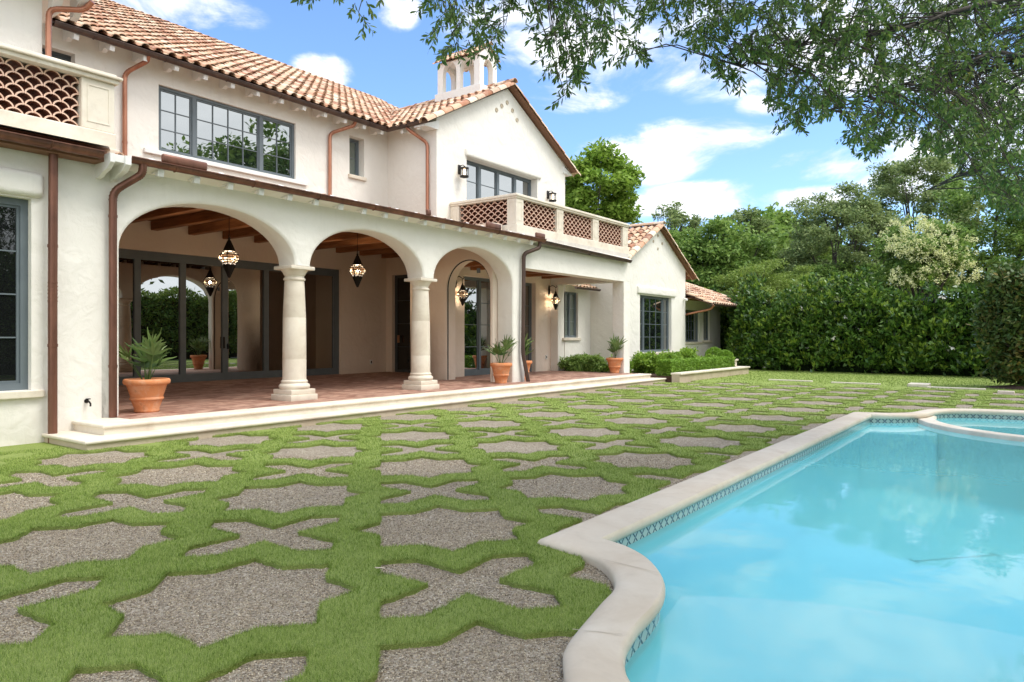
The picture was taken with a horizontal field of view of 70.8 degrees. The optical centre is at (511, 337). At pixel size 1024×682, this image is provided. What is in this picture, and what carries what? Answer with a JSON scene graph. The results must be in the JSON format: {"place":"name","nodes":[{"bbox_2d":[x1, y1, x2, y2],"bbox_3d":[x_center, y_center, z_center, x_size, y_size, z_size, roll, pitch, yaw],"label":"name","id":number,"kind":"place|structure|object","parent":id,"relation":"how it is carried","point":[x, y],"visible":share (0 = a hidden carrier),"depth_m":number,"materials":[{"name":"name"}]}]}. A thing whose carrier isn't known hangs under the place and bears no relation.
{"place":"outdoors","nodes":[
{"label":"outdoors","id":0,"kind":"place"},
{"bbox_2d":[0,367,1023,681],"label":"lawn","id":1,"kind":"structure","parent":0,"point":[350,631],"depth_m":5.66,"materials":[{"name":"green plant"}]},
{"bbox_2d":[907,383,930,386],"bbox_3d":[11.497,1.355,20.328,0.520,0.130,0.600,0,0,36],"label":"stepping stone","id":2,"kind":"object","parent":1,"relation":"on","point":[918,384],"visible":0.62,"depth_m":20.14,"materials":[{"name":"stone"}]},
{"bbox_2d":[967,260,1023,385],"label":"magnolia bush","id":3,"kind":"object","parent":1,"relation":"on","point":[999,319],"visible":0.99,"depth_m":19.48,"materials":[{"name":"green plant"}]},
{"bbox_2d":[985,384,1023,389],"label":"mulch mound","id":4,"kind":"object","parent":1,"relation":"on","point":[1014,387],"visible":0.95,"depth_m":19.39,"materials":[{"name":"soil"}]},
{"bbox_2d":[0,382,1023,681],"bbox_3d":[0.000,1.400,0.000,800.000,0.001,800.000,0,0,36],"label":"gravel bed","id":5,"kind":"object","parent":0,"point":[494,530],"visible":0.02,"depth_m":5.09,"materials":[{"name":"grey gravel"}]},
{"bbox_2d":[0,0,739,450],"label":"villa","id":6,"kind":"object","parent":5,"relation":"on","point":[148,164],"visible":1,"depth_m":17.17,"materials":[{"name":"paint"}]},
{"bbox_2d":[0,196,44,399],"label":"window","id":7,"kind":"structure","parent":6,"relation":"in","point":[13,211],"depth_m":9.31,"materials":[{"name":"glass"}]},
{"bbox_2d":[42,48,70,61],"bbox_3d":[-8.697,-4.945,13.526,0.090,0.890,0.720,0,0,36],"label":"window","id":8,"kind":"structure","parent":6,"relation":"in","point":[57,55],"depth_m":13.65,"materials":[{"name":"glass"}]},
{"bbox_2d":[119,327,176,412],"bbox_3d":[-5.535,0.477,10.802,0.878,1.276,0.927,0,0,36],"label":"potted palm","id":9,"kind":"object","parent":6,"relation":"on","point":[146,394],"visible":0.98,"depth_m":10.68,"materials":[{"name":"ceramic"}]},
{"bbox_2d":[143,85,307,185],"bbox_3d":[-6.382,-4.535,16.399,0.210,1.490,4.070,0,0,36],"label":"window","id":10,"kind":"structure","parent":6,"relation":"in","point":[219,135],"depth_m":16.30,"materials":[{"name":"glass"}]},
{"bbox_2d":[219,217,238,277],"bbox_3d":[-6.074,-1.989,15.441,0.399,1.422,0.383,0,0,-31],"label":"hanging lantern","id":11,"kind":"object","parent":6,"relation":"hanging from","point":[229,253],"visible":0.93,"depth_m":15.38,"materials":[{"name":"metal"}]},
{"bbox_2d":[119,248,338,385],"bbox_3d":[-8.142,-0.480,18.257,0.155,3.200,9.520,0,0,36],"label":"sliding door","id":12,"kind":"structure","parent":6,"relation":"in","point":[217,326],"depth_m":18.82,"materials":[{"name":"paint"}]},
{"bbox_2d":[350,233,364,287],"bbox_3d":[-3.946,-1.989,18.357,0.383,1.422,0.399,0,0,39],"label":"hanging lantern","id":13,"kind":"object","parent":6,"relation":"hanging from","point":[357,265],"visible":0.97,"depth_m":18.30,"materials":[{"name":"black metal"}]},
{"bbox_2d":[348,138,366,180],"bbox_3d":[-4.270,-4.820,19.432,0.370,1.140,0.620,0,0,36],"label":"window","id":14,"kind":"structure","parent":6,"relation":"in","point":[353,144],"depth_m":19.58,"materials":[{"name":"glass"}]},
{"bbox_2d":[395,275,409,371],"bbox_3d":[-3.402,-0.455,23.247,0.980,3.150,0.090,0,0,36],"label":"door","id":15,"kind":"structure","parent":6,"relation":"in","point":[402,289],"depth_m":23.36,"materials":[{"name":"paint"}]},
{"bbox_2d":[455,276,467,305],"bbox_3d":[-1.424,-1.317,20.263,0.412,0.853,0.300,0,0,58],"label":"wall lantern","id":16,"kind":"object","parent":6,"relation":"attached to","point":[462,291],"depth_m":20.17,"materials":[{"name":"metal"}]},
{"bbox_2d":[458,165,468,177],"bbox_3d":[-1.336,-4.590,19.843,0.320,0.380,0.260,0,0,36],"label":"coach lantern","id":17,"kind":"object","parent":6,"relation":"attached to","point":[464,170],"visible":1,"depth_m":19.80,"materials":[{"name":"metal"}]},
{"bbox_2d":[464,276,531,375],"bbox_3d":[-0.460,-0.335,22.298,0.094,2.910,3.640,0,0,36],"label":"french door","id":18,"kind":"structure","parent":6,"relation":"in","point":[477,302],"depth_m":21.52,"materials":[{"name":"paint"}]},
{"bbox_2d":[467,160,530,199],"bbox_3d":[-0.461,-3.940,21.804,0.094,2.280,3.540,0,0,36],"label":"window","id":19,"kind":"structure","parent":6,"relation":"in","point":[483,181],"depth_m":21.60,"materials":[{"name":"glass"}]},
{"bbox_2d":[483,335,515,383],"bbox_3d":[-0.293,0.514,17.685,0.861,1.208,0.746,0,0,36],"label":"potted palm","id":20,"kind":"object","parent":6,"relation":"on","point":[500,371],"visible":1,"depth_m":17.53,"materials":[{"name":"ceramic"}]},
{"bbox_2d":[525,335,534,379],"bbox_3d":[0.262,0.491,19.331,0.656,1.247,0.748,0,0,36],"label":"potted palm","id":21,"kind":"object","parent":6,"relation":"on","point":[529,362],"visible":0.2,"depth_m":19.22,"materials":[{"name":"plant"}]},
{"bbox_2d":[547,191,556,201],"bbox_3d":[1.297,-4.610,23.455,0.320,0.380,0.260,0,0,36],"label":"coach lantern","id":22,"kind":"object","parent":6,"relation":"attached to","point":[550,196],"visible":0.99,"depth_m":23.41,"materials":[{"name":"black"}]},
{"bbox_2d":[548,285,559,309],"bbox_3d":[1.426,-1.348,24.175,0.412,0.853,0.300,0,0,58],"label":"wall lantern","id":23,"kind":"object","parent":6,"relation":"attached to","point":[555,300],"depth_m":24.09,"materials":[{"name":"metal"}]},
{"bbox_2d":[562,292,580,340],"bbox_3d":[2.011,-0.740,24.927,0.230,1.680,1.140,0,0,36],"label":"window","id":24,"kind":"structure","parent":6,"relation":"in","point":[570,297],"depth_m":25.05,"materials":[{"name":"glass"}]},
{"bbox_2d":[572,361,585,371],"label":"shrub","id":25,"kind":"object","parent":6,"relation":"on","point":[580,369],"visible":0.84,"depth_m":24.06,"materials":[{"name":"green plant"}]},
{"bbox_2d":[606,333,627,372],"bbox_3d":[3.294,0.484,22.682,0.632,1.259,0.717,0,0,-4],"label":"potted palm","id":26,"kind":"object","parent":6,"relation":"on","point":[614,364],"visible":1,"depth_m":22.62,"materials":[{"name":"ceramic"}]},
{"bbox_2d":[640,295,668,354],"bbox_3d":[5.531,-0.470,27.924,0.270,2.260,3.090,0,0,36],"label":"window","id":27,"kind":"structure","parent":6,"relation":"in","point":[654,311],"depth_m":28.10,"materials":[{"name":"glass"}]},
{"bbox_2d":[685,310,701,343],"bbox_3d":[7.815,-0.470,31.704,0.230,1.500,2.450,0,0,36],"label":"window","id":28,"kind":"structure","parent":6,"relation":"in","point":[691,321],"depth_m":32.06,"materials":[{"name":"glass"}]},
{"bbox_2d":[702,311,711,342],"bbox_3d":[8.934,-0.500,33.239,0.230,1.440,1.050,0,0,36],"label":"window","id":29,"kind":"structure","parent":6,"relation":"in","point":[706,312],"depth_m":33.42,"materials":[{"name":"glass"}]},
{"bbox_2d":[557,353,583,371],"bbox_3d":[2.041,0.955,24.443,1.000,0.898,1.126,0,0,12],"label":"garden shrub","id":30,"kind":"object","parent":5,"relation":"on","point":[569,363],"visible":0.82,"depth_m":24.15,"materials":[{"name":"green plant"}]},
{"bbox_2d":[565,136,645,223],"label":"shade tree","id":31,"kind":"object","parent":5,"relation":"on","point":[619,184],"visible":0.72,"depth_m":44.62,"materials":[{"name":"green plant"}]},
{"bbox_2d":[290,0,1023,227],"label":"live oak","id":32,"kind":"object","parent":5,"relation":"on","point":[940,73],"visible":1,"depth_m":6.46,"materials":[{"name":"green plant"}]},
{"bbox_2d":[631,368,701,382],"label":"planting soil","id":33,"kind":"structure","parent":5,"relation":"on","point":[668,378],"depth_m":22.57,"materials":[{"name":"brown soil"}]},
{"bbox_2d":[580,352,588,371],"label":"garden shrub","id":34,"kind":"object","parent":33,"relation":"on","point":[583,355],"visible":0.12,"depth_m":24.54,"materials":[{"name":"green plant"}]},
{"bbox_2d":[604,354,633,372],"bbox_3d":[3.603,0.954,24.026,0.968,0.863,1.295,0,0,36],"label":"garden shrub","id":35,"kind":"object","parent":33,"relation":"on","point":[631,366],"visible":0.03,"depth_m":23.91,"materials":[{"name":"green plant"}]},
{"bbox_2d":[631,350,656,371],"bbox_3d":[4.703,0.857,25.166,1.114,0.887,1.364,0,0,36],"label":"garden shrub","id":36,"kind":"object","parent":33,"relation":"on","point":[642,353],"visible":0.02,"depth_m":25.16,"materials":[{"name":"green plant"}]},
{"bbox_2d":[631,351,664,373],"bbox_3d":[4.627,0.916,24.248,1.300,0.971,1.239,0,0,-5],"label":"garden shrub","id":37,"kind":"object","parent":33,"relation":"on","point":[643,363],"visible":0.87,"depth_m":23.97,"materials":[{"name":"green plant"}]},
{"bbox_2d":[658,350,683,357],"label":"garden shrub","id":38,"kind":"object","parent":33,"relation":"on","point":[672,352],"visible":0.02,"depth_m":26.19,"materials":[{"name":"green plant"}]},
{"bbox_2d":[660,349,682,371],"bbox_3d":[5.617,0.856,25.501,1.337,0.940,1.262,0,0,-16],"label":"garden shrub","id":39,"kind":"object","parent":33,"relation":"on","point":[668,355],"visible":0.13,"depth_m":25.34,"materials":[{"name":"green plant"}]},
{"bbox_2d":[676,346,698,354],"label":"garden shrub","id":40,"kind":"object","parent":33,"relation":"on","point":[695,348],"visible":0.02,"depth_m":27.66,"materials":[{"name":"green plant"}]},
{"bbox_2d":[680,347,701,368],"bbox_3d":[6.551,0.817,26.799,1.258,0.974,1.340,0,0,-12],"label":"garden shrub","id":41,"kind":"object","parent":33,"relation":"on","point":[686,352],"visible":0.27,"depth_m":26.40,"materials":[{"name":"green plant"}]},
{"bbox_2d":[655,355,735,375],"bbox_3d":[6.487,0.954,24.938,0.640,0.619,5.992,0,0,36],"label":"boxwood hedge","id":42,"kind":"object","parent":33,"relation":"on","point":[670,367],"visible":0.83,"depth_m":23.76,"materials":[{"name":"green plant"}]},
{"bbox_2d":[716,349,734,366],"bbox_3d":[8.000,0.866,27.018,0.702,0.868,0.709,0,0,36],"label":"topiary ball","id":43,"kind":"object","parent":33,"relation":"on","point":[723,352],"visible":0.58,"depth_m":26.86,"materials":[{"name":"green plant"}]},
{"bbox_2d":[651,201,705,240],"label":"airy tree","id":44,"kind":"object","parent":5,"relation":"on","point":[675,219],"visible":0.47,"depth_m":51.03,"materials":[{"name":"green plant"}]},
{"bbox_2d":[668,226,721,284],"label":"evergreen tree","id":45,"kind":"object","parent":5,"relation":"on","point":[675,235],"visible":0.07,"depth_m":45.51,"materials":[{"name":"green plant"}]},
{"bbox_2d":[671,359,749,382],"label":"planter wall","id":46,"kind":"structure","parent":5,"relation":"on","point":[684,377],"depth_m":24.05,"materials":[{"name":"stone"}]},
{"bbox_2d":[676,214,792,303],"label":"evergreen tree","id":47,"kind":"object","parent":5,"relation":"on","point":[737,243],"visible":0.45,"depth_m":44.05,"materials":[{"name":"green plant"}]},
{"bbox_2d":[727,207,774,237],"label":"airy tree","id":48,"kind":"object","parent":5,"relation":"on","point":[749,212],"visible":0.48,"depth_m":48.88,"materials":[{"name":"green plant"}]},
{"bbox_2d":[709,258,845,319],"bbox_3d":[12.880,-1.201,36.097,7.147,5.403,7.725,0,0,-15],"label":"broadleaf tree","id":49,"kind":"object","parent":5,"relation":"on","point":[771,285],"visible":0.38,"depth_m":34.85,"materials":[{"name":"green plant"}]},
{"bbox_2d":[537,408,1023,681],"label":"swimming pool","id":50,"kind":"structure","parent":5,"relation":"in","point":[612,634],"depth_m":5.03,"materials":[{"name":"stone"}]},
{"bbox_2d":[625,418,1023,681],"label":"pool water","id":51,"kind":"structure","parent":50,"relation":"in","point":[881,552],"depth_m":4.63,"materials":[{"name":"blue liquid"}]},
{"bbox_2d":[715,201,849,302],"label":"treeline","id":52,"kind":"object","parent":5,"relation":"on","point":[779,231],"visible":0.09,"depth_m":51.62,"materials":[{"name":"green plant"}]},
{"bbox_2d":[768,379,812,381],"bbox_3d":[8.807,1.377,22.784,1.350,0.085,0.120,0,0,39],"label":"stone strip","id":53,"kind":"object","parent":5,"relation":"on","point":[791,380],"visible":0.52,"depth_m":22.67,"materials":[{"name":"stone"}]},
{"bbox_2d":[764,210,834,269],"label":"light tree","id":54,"kind":"object","parent":5,"relation":"on","point":[788,217],"visible":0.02,"depth_m":54.32,"materials":[{"name":"green plant"}]},
{"bbox_2d":[774,180,918,290],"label":"oak tree","id":55,"kind":"object","parent":5,"relation":"on","point":[846,214],"visible":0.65,"depth_m":40.88,"materials":[{"name":"green plant"}]},
{"bbox_2d":[831,382,880,384],"bbox_3d":[10.206,1.377,21.393,1.350,0.085,0.120,0,0,39],"label":"stone strip","id":56,"kind":"object","parent":5,"relation":"on","point":[857,383],"visible":0.5,"depth_m":21.34,"materials":[{"name":"stone"}]},
{"bbox_2d":[795,259,928,300],"bbox_3d":[18.605,-1.405,38.728,6.152,5.809,6.578,0,0,-17],"label":"evergreen tree","id":57,"kind":"object","parent":5,"relation":"on","point":[823,274],"visible":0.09,"depth_m":38.84,"materials":[{"name":"green plant"}]},
{"bbox_2d":[703,254,1022,376],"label":"magnolia hedge","id":58,"kind":"object","parent":5,"relation":"on","point":[859,331],"visible":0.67,"depth_m":27.82,"materials":[{"name":"green plant"}]},
{"bbox_2d":[842,153,991,292],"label":"oak tree","id":59,"kind":"object","parent":5,"relation":"on","point":[887,183],"visible":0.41,"depth_m":48.56,"materials":[{"name":"green plant"}]},
{"bbox_2d":[866,213,983,298],"bbox_3d":[19.719,-2.249,34.329,4.796,7.498,5.853,0,0,20],"label":"flowering tree","id":60,"kind":"object","parent":5,"relation":"on","point":[937,251],"visible":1,"depth_m":33.69,"materials":[{"name":"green plant"}]},
{"bbox_2d":[927,386,985,389],"bbox_3d":[11.895,1.377,19.296,1.350,0.085,0.140,0,0,38],"label":"stone strip","id":61,"kind":"object","parent":5,"relation":"on","point":[958,388],"visible":0.53,"depth_m":19.23,"materials":[{"name":"stone"}]},
{"bbox_2d":[920,155,1023,293],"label":"oak tree","id":62,"kind":"object","parent":5,"relation":"on","point":[1012,242],"visible":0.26,"depth_m":39.14,"materials":[{"name":"green plant"}]},
{"bbox_2d":[997,390,1014,393],"bbox_3d":[12.396,1.377,18.065,0.350,0.085,0.160,0,0,38],"label":"stone strip","id":63,"kind":"object","parent":5,"relation":"on","point":[1006,392],"visible":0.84,"depth_m":17.99,"materials":[{"name":"stone"}]},
{"bbox_2d":[112,0,1023,297],"label":"sky","id":64,"kind":"structure","parent":0,"point":[703,148],"materials":[{"name":"blue"}]},
{"bbox_2d":[581,353,606,371],"bbox_3d":[2.763,0.929,24.180,0.932,0.841,1.085,0,0,36],"label":"garden shrub","id":65,"kind":"object","parent":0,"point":[592,363],"visible":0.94,"depth_m":23.88,"materials":[{"name":"green plant"}]},
{"bbox_2d":[705,346,724,355],"bbox_3d":[7.976,0.817,28.344,0.802,0.966,0.805,0,0,36],"label":"topiary ball","id":66,"kind":"object","parent":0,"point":[713,350],"visible":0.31,"depth_m":28.19,"materials":[{"name":"green plant"}]}
]}

